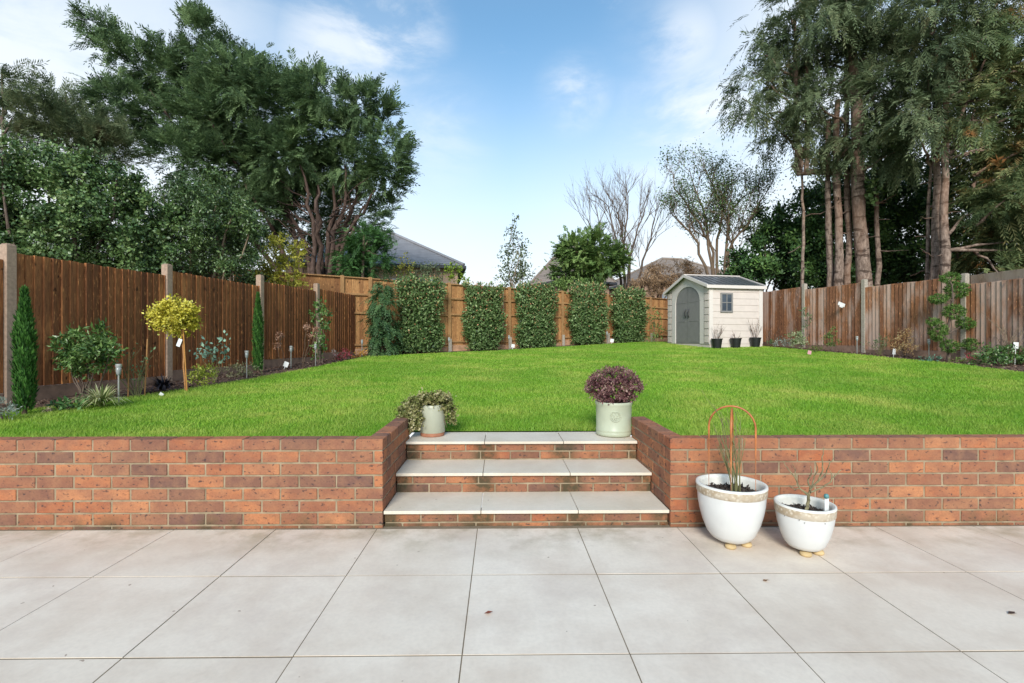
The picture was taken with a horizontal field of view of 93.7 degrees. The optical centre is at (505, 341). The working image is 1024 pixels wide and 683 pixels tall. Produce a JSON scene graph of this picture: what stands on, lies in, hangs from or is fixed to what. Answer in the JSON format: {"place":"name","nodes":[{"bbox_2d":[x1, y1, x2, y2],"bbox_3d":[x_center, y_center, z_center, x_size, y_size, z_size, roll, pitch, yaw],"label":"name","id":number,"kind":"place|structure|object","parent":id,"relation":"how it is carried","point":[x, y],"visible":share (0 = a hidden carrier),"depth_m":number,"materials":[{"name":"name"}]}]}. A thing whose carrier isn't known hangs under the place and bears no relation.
{"place":"outdoors","nodes":[
{"label":"outdoors","id":0,"kind":"place"},
{"bbox_2d":[392,252,419,279],"bbox_3d":[-3.684,-1.572,17.487,1.037,3.443,0.796,0,0,-37],"label":"forsythia","id":1,"kind":"object","parent":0,"point":[401,264],"visible":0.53,"depth_m":17.52,"materials":[{"name":"green plant"}]},
{"bbox_2d":[0,341,1023,436],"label":"lawn","id":2,"kind":"structure","parent":0,"point":[639,411],"depth_m":5.90,"materials":[{"name":"green plant"}]},
{"bbox_2d":[0,396,21,420],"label":"silver shrub","id":3,"kind":"object","parent":2,"relation":"on","point":[9,407],"visible":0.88,"depth_m":4.39,"materials":[{"name":"grey plant"}]},
{"bbox_2d":[8,285,39,413],"bbox_3d":[-4.705,0.103,4.694,0.227,1.332,0.226,0,0,-1],"label":"columnar cypress","id":4,"kind":"object","parent":2,"relation":"on","point":[23,371],"visible":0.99,"depth_m":4.65,"materials":[{"name":"green plant"}]},
{"bbox_2d":[41,406,53,412],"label":"grass tussock","id":5,"kind":"object","parent":2,"relation":"on","point":[47,409],"depth_m":4.78,"materials":[{"name":"beige plant"}]},
{"bbox_2d":[46,393,95,410],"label":"leafy perennial","id":6,"kind":"object","parent":2,"relation":"on","point":[68,403],"visible":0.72,"depth_m":4.93,"materials":[{"name":"green plant"}]},
{"bbox_2d":[64,383,133,406],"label":"striped grass plant","id":7,"kind":"object","parent":2,"relation":"on","point":[99,398],"visible":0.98,"depth_m":5.05,"materials":[{"name":"green plant"}]},
{"bbox_2d":[115,364,121,401],"bbox_3d":[-4.356,0.498,5.397,0.062,0.491,0.062,0,0,-1],"label":"solar lamp","id":8,"kind":"object","parent":2,"relation":"on","point":[118,369],"visible":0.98,"depth_m":5.39,"materials":[{"name":"metal"}]},
{"bbox_2d":[108,343,155,396],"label":"rose bush","id":9,"kind":"object","parent":2,"relation":"on","point":[139,389],"visible":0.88,"depth_m":5.88,"materials":[{"name":"green plant"}]},
{"bbox_2d":[663,274,766,346],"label":"garden shed","id":10,"kind":"structure","parent":2,"relation":"on","point":[701,308],"depth_m":14.88,"materials":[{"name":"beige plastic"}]},
{"bbox_2d":[676,287,687,342],"bbox_3d":[5.864,-0.864,16.076,0.098,1.850,0.696,0,0,-11],"label":"door","id":11,"kind":"structure","parent":10,"relation":"in","point":[682,298],"depth_m":16.02,"materials":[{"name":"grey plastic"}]},
{"bbox_2d":[687,287,699,342],"bbox_3d":[6.001,-0.864,15.385,0.097,1.850,0.696,0,0,-11],"label":"door","id":12,"kind":"structure","parent":10,"relation":"in","point":[693,313],"depth_m":15.40,"materials":[{"name":"grey plastic"}]},
{"bbox_2d":[720,293,732,312],"bbox_3d":[6.744,-1.188,14.663,0.420,0.600,0.021,0,0,-11],"label":"window","id":13,"kind":"structure","parent":10,"relation":"in","point":[726,299],"depth_m":14.66,"materials":[{"name":"glass"}]},
{"bbox_2d":[711,325,724,348],"bbox_3d":[6.347,-0.206,14.352,0.420,0.832,0.396,0,0,27],"label":"plant pot","id":14,"kind":"object","parent":2,"relation":"on","point":[716,342],"visible":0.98,"depth_m":14.30,"materials":[{"name":"black plastic"}]},
{"bbox_2d":[730,331,741,347],"bbox_3d":[6.975,-0.099,14.556,0.330,0.584,0.330,0,0,-1],"label":"plant pot","id":15,"kind":"object","parent":2,"relation":"on","point":[735,342],"visible":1,"depth_m":14.45,"materials":[{"name":"black plastic"}]},
{"bbox_2d":[748,319,761,346],"bbox_3d":[7.667,-0.327,14.771,0.505,1.008,0.464,0,0,22],"label":"plant pot","id":16,"kind":"object","parent":2,"relation":"on","point":[755,341],"visible":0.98,"depth_m":14.63,"materials":[{"name":"black plastic"}]},
{"bbox_2d":[784,328,808,348],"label":"variegated bush","id":17,"kind":"object","parent":2,"relation":"on","point":[801,340],"visible":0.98,"depth_m":13.66,"materials":[{"name":"green plant"}]},
{"bbox_2d":[807,344,824,351],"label":"plant","id":18,"kind":"object","parent":2,"relation":"on","point":[815,348],"visible":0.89,"depth_m":12.59,"materials":[{"name":"green plant"}]},
{"bbox_2d":[918,354,942,360],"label":"ground cover","id":19,"kind":"object","parent":2,"relation":"on","point":[938,357],"visible":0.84,"depth_m":9.82,"materials":[{"name":"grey plant"}]},
{"bbox_2d":[0,525,1023,682],"bbox_3d":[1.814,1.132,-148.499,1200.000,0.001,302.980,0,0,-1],"label":"ground below patio","id":20,"kind":"structure","parent":0,"point":[525,527],"depth_m":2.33,"materials":[{"name":"ceramic"}]},
{"bbox_2d":[0,417,409,529],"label":"retaining wall","id":21,"kind":"structure","parent":20,"relation":"on","point":[168,482],"depth_m":2.90,"materials":[{"name":"brick"}]},
{"bbox_2d":[384,432,668,526],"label":"garden steps","id":22,"kind":"structure","parent":20,"relation":"on","point":[540,478],"depth_m":3.28,"materials":[{"name":"stone"}]},
{"bbox_2d":[420,405,444,436],"bbox_3d":[-0.590,0.625,3.853,0.214,0.249,0.214,0,0,-1],"label":"glazed pot","id":23,"kind":"object","parent":22,"relation":"on","point":[433,422],"visible":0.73,"depth_m":3.76,"materials":[{"name":"beige ceramic"}]},
{"bbox_2d":[394,387,458,434],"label":"trailing plant","id":24,"kind":"object","parent":23,"relation":"in","point":[411,412],"visible":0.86,"depth_m":3.74,"materials":[{"name":"green plant"}]},
{"bbox_2d":[595,400,631,436],"bbox_3d":[0.869,0.615,3.876,0.295,0.267,0.295,0,0,-1],"label":"glazed pot","id":25,"kind":"object","parent":22,"relation":"on","point":[612,420],"visible":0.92,"depth_m":3.75,"materials":[{"name":"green ceramic"}]},
{"bbox_2d":[584,364,646,404],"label":"purple shrub","id":26,"kind":"object","parent":25,"relation":"on","point":[606,391],"visible":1,"depth_m":3.81,"materials":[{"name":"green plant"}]},
{"bbox_2d":[696,474,768,549],"bbox_3d":[1.264,0.961,2.696,0.370,0.338,0.370,0,0,-1],"label":"white planter","id":27,"kind":"object","parent":20,"relation":"on","point":[732,519],"visible":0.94,"depth_m":2.58,"materials":[{"name":"ceramic"}]},
{"bbox_2d":[702,391,746,491],"bbox_3d":[1.246,0.578,2.763,0.230,0.597,0.304,0,0,16],"label":"potted rose","id":28,"kind":"object","parent":27,"relation":"in","point":[735,476],"visible":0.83,"depth_m":2.71,"materials":[{"name":"green plant"}]},
{"bbox_2d":[708,405,756,490],"bbox_3d":[1.259,0.622,2.676,0.184,0.535,0.170,0,0,-17],"label":"plant support","id":29,"kind":"object","parent":27,"relation":"in","point":[732,425],"visible":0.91,"depth_m":2.63,"materials":[{"name":"orange metal"}]},
{"bbox_2d":[774,494,836,557],"bbox_3d":[1.611,0.999,2.590,0.292,0.262,0.292,0,0,-1],"label":"white planter","id":30,"kind":"object","parent":20,"relation":"on","point":[806,533],"visible":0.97,"depth_m":2.51,"materials":[{"name":"ceramic"}]},
{"bbox_2d":[783,447,840,509],"bbox_3d":[1.641,0.742,2.584,0.319,0.369,0.100,0,0,9],"label":"potted rose","id":31,"kind":"object","parent":30,"relation":"in","point":[811,487],"visible":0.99,"depth_m":2.59,"materials":[{"name":"brown plant"}]},
{"bbox_2d":[824,498,828,510],"bbox_3d":[1.711,0.880,2.561,0.022,0.100,0.002,0,0,-1],"label":"plant label","id":32,"kind":"object","parent":30,"relation":"in","point":[826,504],"visible":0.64,"depth_m":2.56,"materials":[{"name":"white plastic"}]},
{"bbox_2d":[631,416,1023,526],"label":"retaining wall","id":33,"kind":"structure","parent":20,"relation":"on","point":[928,480],"depth_m":2.95,"materials":[{"name":"brick"}]},
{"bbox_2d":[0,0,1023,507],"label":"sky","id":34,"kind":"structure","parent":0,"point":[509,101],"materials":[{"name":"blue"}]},
{"bbox_2d":[0,343,1023,434],"bbox_3d":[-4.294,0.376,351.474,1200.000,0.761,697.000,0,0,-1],"label":"ground","id":35,"kind":"structure","parent":0,"point":[313,364],"depth_m":8.63,"materials":[{"name":"brown soil"}]},
{"bbox_2d":[0,58,69,217],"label":"conifer tree","id":36,"kind":"object","parent":35,"relation":"on","point":[5,73],"visible":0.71,"depth_m":13.26,"materials":[{"name":"green plant"}]},
{"bbox_2d":[0,57,168,238],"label":"conifer tree","id":37,"kind":"object","parent":35,"relation":"on","point":[77,121],"visible":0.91,"depth_m":14.10,"materials":[{"name":"green plant"}]},
{"bbox_2d":[46,317,127,401],"bbox_3d":[-4.827,0.224,5.500,0.968,1.025,0.586,0,0,23],"label":"rhododendron","id":38,"kind":"object","parent":35,"relation":"on","point":[75,355],"visible":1,"depth_m":5.45,"materials":[{"name":"green plant"}]},
{"bbox_2d":[0,122,194,273],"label":"ivy mass","id":39,"kind":"object","parent":35,"relation":"on","point":[48,227],"visible":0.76,"depth_m":8.41,"materials":[{"name":"green plant"}]},
{"bbox_2d":[59,153,124,192],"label":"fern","id":40,"kind":"object","parent":39,"relation":"on","point":[101,162],"visible":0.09,"depth_m":8.98,"materials":[{"name":"plant"}]},
{"bbox_2d":[127,352,129,396],"bbox_3d":[-4.596,0.427,5.844,0.026,0.599,0.016,0,0,-1],"label":"garden cane","id":41,"kind":"object","parent":35,"relation":"on","point":[128,373],"visible":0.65,"depth_m":5.84,"materials":[{"name":"brown wood"}]},
{"bbox_2d":[144,339,147,395],"bbox_3d":[-4.460,0.346,5.946,0.051,0.755,0.016,0,0,-1],"label":"garden cane","id":42,"kind":"object","parent":35,"relation":"on","point":[146,368],"visible":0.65,"depth_m":5.94,"materials":[{"name":"brown wood"}]},
{"bbox_2d":[143,373,182,390],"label":"black grass plant","id":43,"kind":"object","parent":35,"relation":"on","point":[162,385],"depth_m":6.25,"materials":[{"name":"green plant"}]},
{"bbox_2d":[141,293,205,390],"bbox_3d":[-4.375,0.040,6.306,0.762,1.342,0.576,0,0,-1],"label":"standard tree","id":44,"kind":"object","parent":35,"relation":"on","point":[172,316],"visible":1,"depth_m":6.22,"materials":[{"name":"yellow plant"}]},
{"bbox_2d":[0,243,359,405],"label":"garden fence","id":45,"kind":"object","parent":35,"relation":"on","point":[63,293],"visible":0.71,"depth_m":7.00,"materials":[{"name":"wood"}]},
{"bbox_2d":[131,162,273,284],"bbox_3d":[-6.606,-1.606,10.036,3.672,4.372,2.638,0,0,-1],"label":"evergreen shrub","id":46,"kind":"object","parent":35,"relation":"on","point":[243,221],"visible":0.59,"depth_m":9.65,"materials":[{"name":"green plant"}]},
{"bbox_2d":[187,363,218,386],"bbox_3d":[-4.333,0.481,6.859,0.409,0.402,0.331,0,0,-1],"label":"euonymus","id":47,"kind":"object","parent":35,"relation":"on","point":[201,372],"visible":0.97,"depth_m":6.84,"materials":[{"name":"green plant"}]},
{"bbox_2d":[189,330,230,380],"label":"thin shrub","id":48,"kind":"object","parent":35,"relation":"on","point":[214,351],"visible":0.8,"depth_m":7.55,"materials":[{"name":"green plant"}]},
{"bbox_2d":[221,360,261,377],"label":"shrub","id":49,"kind":"object","parent":35,"relation":"on","point":[240,373],"visible":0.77,"depth_m":8.13,"materials":[{"name":"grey plant"}]},
{"bbox_2d":[62,0,424,274],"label":"cypress tree","id":50,"kind":"object","parent":35,"relation":"on","point":[210,98],"visible":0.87,"depth_m":16.50,"materials":[{"name":"green plant"}]},
{"bbox_2d":[245,351,248,377],"bbox_3d":[-4.294,0.398,7.948,0.062,0.491,0.062,0,0,-1],"label":"solar lamp","id":51,"kind":"object","parent":35,"relation":"on","point":[246,354],"visible":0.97,"depth_m":7.94,"materials":[{"name":"metal"}]},
{"bbox_2d":[251,292,264,372],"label":"columnar cypress","id":52,"kind":"object","parent":35,"relation":"on","point":[258,350],"visible":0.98,"depth_m":8.65,"materials":[{"name":"green plant"}]},
{"bbox_2d":[240,230,312,289],"bbox_3d":[-5.173,-0.985,10.824,1.488,2.996,1.030,0,0,-28],"label":"yellow shrub","id":53,"kind":"object","parent":35,"relation":"on","point":[272,278],"visible":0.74,"depth_m":10.79,"materials":[{"name":"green plant"}]},
{"bbox_2d":[272,322,318,367],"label":"hydrangea","id":54,"kind":"object","parent":35,"relation":"on","point":[306,326],"visible":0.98,"depth_m":9.54,"materials":[{"name":"brown plant"}]},
{"bbox_2d":[314,344,316,365],"bbox_3d":[-4.029,0.300,10.152,0.062,0.491,0.062,0,0,-1],"label":"solar lamp","id":55,"kind":"object","parent":35,"relation":"on","point":[315,347],"visible":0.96,"depth_m":10.14,"materials":[{"name":"metal"}]},
{"bbox_2d":[308,296,335,363],"bbox_3d":[-4.021,-0.236,10.565,0.605,1.512,0.558,0,0,-1],"label":"camellia","id":56,"kind":"object","parent":35,"relation":"on","point":[323,308],"visible":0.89,"depth_m":10.52,"materials":[{"name":"green plant"}]},
{"bbox_2d":[329,348,352,359],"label":"flowering plant","id":57,"kind":"object","parent":35,"relation":"on","point":[343,356],"visible":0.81,"depth_m":11.45,"materials":[{"name":"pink plant"}]},
{"bbox_2d":[351,350,366,357],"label":"flowering plant","id":58,"kind":"object","parent":35,"relation":"on","point":[359,354],"visible":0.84,"depth_m":12.02,"materials":[{"name":"orange plant"}]},
{"bbox_2d":[323,218,400,348],"bbox_3d":[-4.729,-1.828,15.787,2.699,4.294,2.427,0,0,-1],"label":"conifer bush","id":59,"kind":"object","parent":35,"relation":"on","point":[361,259],"visible":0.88,"depth_m":15.49,"materials":[{"name":"green plant"}]},
{"bbox_2d":[275,230,465,283],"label":"house","id":60,"kind":"structure","parent":35,"relation":"on","point":[419,253],"depth_m":24.72,"materials":[{"name":"beige brick"}]},
{"bbox_2d":[356,275,402,356],"bbox_3d":[-3.227,-0.481,12.710,1.330,2.604,1.159,0,0,36],"label":"climbing conifer","id":61,"kind":"object","parent":35,"relation":"on","point":[378,341],"visible":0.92,"depth_m":12.56,"materials":[{"name":"green plant"}]},
{"bbox_2d":[392,272,448,353],"bbox_3d":[-2.395,-0.789,13.643,1.667,2.371,0.674,0,0,-28],"label":"photinia screen","id":62,"kind":"object","parent":35,"relation":"on","point":[415,301],"visible":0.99,"depth_m":13.52,"materials":[{"name":"green plant"}]},
{"bbox_2d":[406,261,443,281],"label":"garden shrub","id":63,"kind":"object","parent":35,"relation":"on","point":[427,272],"visible":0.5,"depth_m":17.42,"materials":[{"name":"green plant"}]},
{"bbox_2d":[206,269,667,354],"bbox_3d":[0.283,-0.561,15.657,17.414,2.417,0.165,0,0,-32],"label":"garden fence","id":64,"kind":"object","parent":35,"relation":"on","point":[359,288],"visible":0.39,"depth_m":14.59,"materials":[{"name":"wood"}]},
{"bbox_2d":[440,261,470,283],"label":"garden shrub","id":65,"kind":"object","parent":35,"relation":"on","point":[452,276],"visible":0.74,"depth_m":17.77,"materials":[{"name":"green plant"}]},
{"bbox_2d":[460,280,507,350],"bbox_3d":[-0.691,-0.779,14.714,1.632,2.214,0.670,0,0,-28],"label":"photinia screen","id":66,"kind":"object","parent":35,"relation":"on","point":[477,297],"visible":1,"depth_m":14.57,"materials":[{"name":"green plant"}]},
{"bbox_2d":[492,213,538,287],"bbox_3d":[0.444,-2.622,20.712,1.707,5.539,1.895,0,0,-40],"label":"young tree","id":67,"kind":"object","parent":35,"relation":"on","point":[520,274],"visible":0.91,"depth_m":20.54,"materials":[{"name":"green plant"}]},
{"bbox_2d":[511,279,559,347],"bbox_3d":[1.022,-0.898,15.750,1.813,2.314,0.657,0,0,-31],"label":"photinia screen","id":68,"kind":"object","parent":35,"relation":"on","point":[540,321],"visible":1,"depth_m":15.59,"materials":[{"name":"green plant"}]},
{"bbox_2d":[530,257,616,293],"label":"house","id":69,"kind":"structure","parent":35,"relation":"on","point":[542,276],"depth_m":31.75,"materials":[{"name":"red brick"}]},
{"bbox_2d":[550,272,605,291],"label":"laurel shrub","id":70,"kind":"object","parent":35,"relation":"on","point":[559,282],"visible":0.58,"depth_m":19.82,"materials":[{"name":"green plant"}]},
{"bbox_2d":[540,220,635,290],"bbox_3d":[3.511,-2.628,21.203,4.196,5.586,3.507,0,0,-1],"label":"leafy tree","id":71,"kind":"object","parent":35,"relation":"on","point":[575,254],"visible":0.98,"depth_m":20.51,"materials":[{"name":"green plant"}]},
{"bbox_2d":[565,279,611,344],"bbox_3d":[2.919,-1.012,16.941,1.923,2.369,0.684,0,0,-34],"label":"photinia screen","id":72,"kind":"object","parent":35,"relation":"on","point":[594,299],"visible":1,"depth_m":16.74,"materials":[{"name":"green plant"}]},
{"bbox_2d":[565,149,683,295],"bbox_3d":[5.401,-4.395,21.875,5.151,9.285,3.418,0,0,18],"label":"bare tree","id":73,"kind":"object","parent":35,"relation":"on","point":[621,222],"visible":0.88,"depth_m":21.52,"materials":[{"name":"brown plant"}]},
{"bbox_2d":[608,285,650,342],"bbox_3d":[4.626,-0.997,17.976,1.992,2.208,0.680,0,0,-33],"label":"photinia screen","id":74,"kind":"object","parent":35,"relation":"on","point":[629,307],"visible":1,"depth_m":17.78,"materials":[{"name":"green plant"}]},
{"bbox_2d":[645,306,666,341],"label":"bamboo shrub","id":75,"kind":"object","parent":35,"relation":"on","point":[654,334],"visible":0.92,"depth_m":17.64,"materials":[{"name":"green plant"}]},
{"bbox_2d":[609,257,722,298],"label":"house","id":76,"kind":"structure","parent":35,"relation":"on","point":[635,273],"depth_m":35.07,"materials":[{"name":"red brick"}]},
{"bbox_2d":[628,256,704,298],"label":"brown hedge","id":77,"kind":"object","parent":35,"relation":"on","point":[653,279],"visible":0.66,"depth_m":20.23,"materials":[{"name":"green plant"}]},
{"bbox_2d":[653,132,787,274],"bbox_3d":[8.010,-3.726,18.103,5.211,7.884,3.233,0,0,-1],"label":"twiggy tree","id":78,"kind":"object","parent":35,"relation":"on","point":[719,200],"visible":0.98,"depth_m":17.98,"materials":[{"name":"green plant"}]},
{"bbox_2d":[717,193,817,291],"bbox_3d":[10.429,-2.822,19.060,5.660,5.760,3.204,0,0,-30],"label":"dark evergreen","id":79,"kind":"object","parent":35,"relation":"on","point":[761,265],"visible":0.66,"depth_m":18.08,"materials":[{"name":"green plant"}]},
{"bbox_2d":[766,323,782,345],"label":"bare shrub","id":80,"kind":"object","parent":35,"relation":"on","point":[774,335],"visible":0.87,"depth_m":15.20,"materials":[{"name":"brown plant"}]},
{"bbox_2d":[772,337,792,347],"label":"silver shrub","id":81,"kind":"object","parent":35,"relation":"on","point":[784,340],"visible":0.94,"depth_m":14.37,"materials":[{"name":"grey plant"}]},
{"bbox_2d":[706,0,867,286],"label":"conifer tree","id":82,"kind":"object","parent":35,"relation":"on","point":[771,68],"visible":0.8,"depth_m":15.81,"materials":[{"name":"green plant"}]},
{"bbox_2d":[799,307,812,346],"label":"climbing plant","id":83,"kind":"object","parent":35,"relation":"on","point":[807,322],"visible":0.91,"depth_m":13.92,"materials":[{"name":"green plant"}]},
{"bbox_2d":[819,326,840,351],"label":"upright shrub","id":84,"kind":"object","parent":35,"relation":"on","point":[829,335],"visible":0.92,"depth_m":12.70,"materials":[{"name":"green plant"}]},
{"bbox_2d":[764,0,928,286],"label":"conifer tree","id":85,"kind":"object","parent":35,"relation":"on","point":[834,144],"visible":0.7,"depth_m":15.31,"materials":[{"name":"green plant"}]},
{"bbox_2d":[765,152,970,289],"bbox_3d":[13.823,-3.586,18.305,8.367,7.328,4.080,0,0,-9],"label":"undergrowth shrub","id":86,"kind":"object","parent":35,"relation":"on","point":[897,212],"visible":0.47,"depth_m":17.40,"materials":[{"name":"green plant"}]},
{"bbox_2d":[860,333,892,354],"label":"rose bush","id":87,"kind":"object","parent":35,"relation":"on","point":[881,345],"visible":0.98,"depth_m":11.56,"materials":[{"name":"green plant"}]},
{"bbox_2d":[814,0,941,286],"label":"conifer tree","id":88,"kind":"object","parent":35,"relation":"on","point":[859,197],"visible":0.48,"depth_m":14.86,"materials":[{"name":"green plant"}]},
{"bbox_2d":[762,269,1023,363],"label":"garden fence","id":89,"kind":"object","parent":35,"relation":"on","point":[867,314],"visible":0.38,"depth_m":11.65,"materials":[{"name":"wood"}]},
{"bbox_2d":[838,302,844,307],"bbox_3d":[8.989,-0.982,12.859,0.229,0.170,0.033,0,0,-13],"label":"fence tag","id":90,"kind":"object","parent":89,"relation":"attached to","point":[841,304],"visible":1,"depth_m":12.84,"materials":[{"name":"white plastic"}]},
{"bbox_2d":[891,328,917,356],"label":"dry bush","id":91,"kind":"object","parent":35,"relation":"on","point":[908,334],"visible":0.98,"depth_m":11.12,"materials":[{"name":"brown plant"}]},
{"bbox_2d":[927,339,930,356],"bbox_3d":[9.087,0.190,10.312,0.062,0.491,0.062,0,0,-1],"label":"solar lamp","id":92,"kind":"object","parent":35,"relation":"on","point":[928,341],"visible":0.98,"depth_m":10.30,"materials":[{"name":"metal"}]},
{"bbox_2d":[864,0,1023,279],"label":"conifer tree","id":93,"kind":"object","parent":35,"relation":"on","point":[911,124],"visible":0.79,"depth_m":13.41,"materials":[{"name":"green plant"}]},
{"bbox_2d":[924,271,980,360],"bbox_3d":[9.260,-0.515,9.990,1.283,1.936,0.517,0,0,-12],"label":"cloud topiary","id":94,"kind":"object","parent":35,"relation":"on","point":[950,287],"visible":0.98,"depth_m":9.94,"materials":[{"name":"green plant"}]},
{"bbox_2d":[948,357,973,362],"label":"ground cover","id":95,"kind":"object","parent":35,"relation":"on","point":[958,359],"visible":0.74,"depth_m":9.70,"materials":[{"name":"green plant"}]},
{"bbox_2d":[902,129,1023,280],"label":"undergrowth shrub","id":96,"kind":"object","parent":35,"relation":"on","point":[952,240],"visible":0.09,"depth_m":15.17,"materials":[{"name":"green plant"}]},
{"bbox_2d":[915,0,1023,277],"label":"conifer tree","id":97,"kind":"object","parent":35,"relation":"on","point":[1008,255],"visible":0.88,"depth_m":13.32,"materials":[{"name":"green plant"}]},
{"bbox_2d":[967,341,1023,366],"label":"laurel bush","id":98,"kind":"object","parent":35,"relation":"on","point":[998,357],"visible":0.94,"depth_m":9.07,"materials":[{"name":"green plant"}]},
{"bbox_2d":[981,312,1023,364],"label":"bare shrub","id":99,"kind":"object","parent":35,"relation":"on","point":[1004,335],"visible":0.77,"depth_m":9.20,"materials":[{"name":"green plant"}]},
{"bbox_2d":[1013,342,1018,364],"bbox_3d":[9.688,0.242,9.120,0.106,0.462,0.006,0,0,-1],"label":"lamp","id":100,"kind":"object","parent":35,"relation":"on","point":[1016,344],"visible":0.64,"depth_m":9.12,"materials":[{"name":"white plastic"}]}
]}

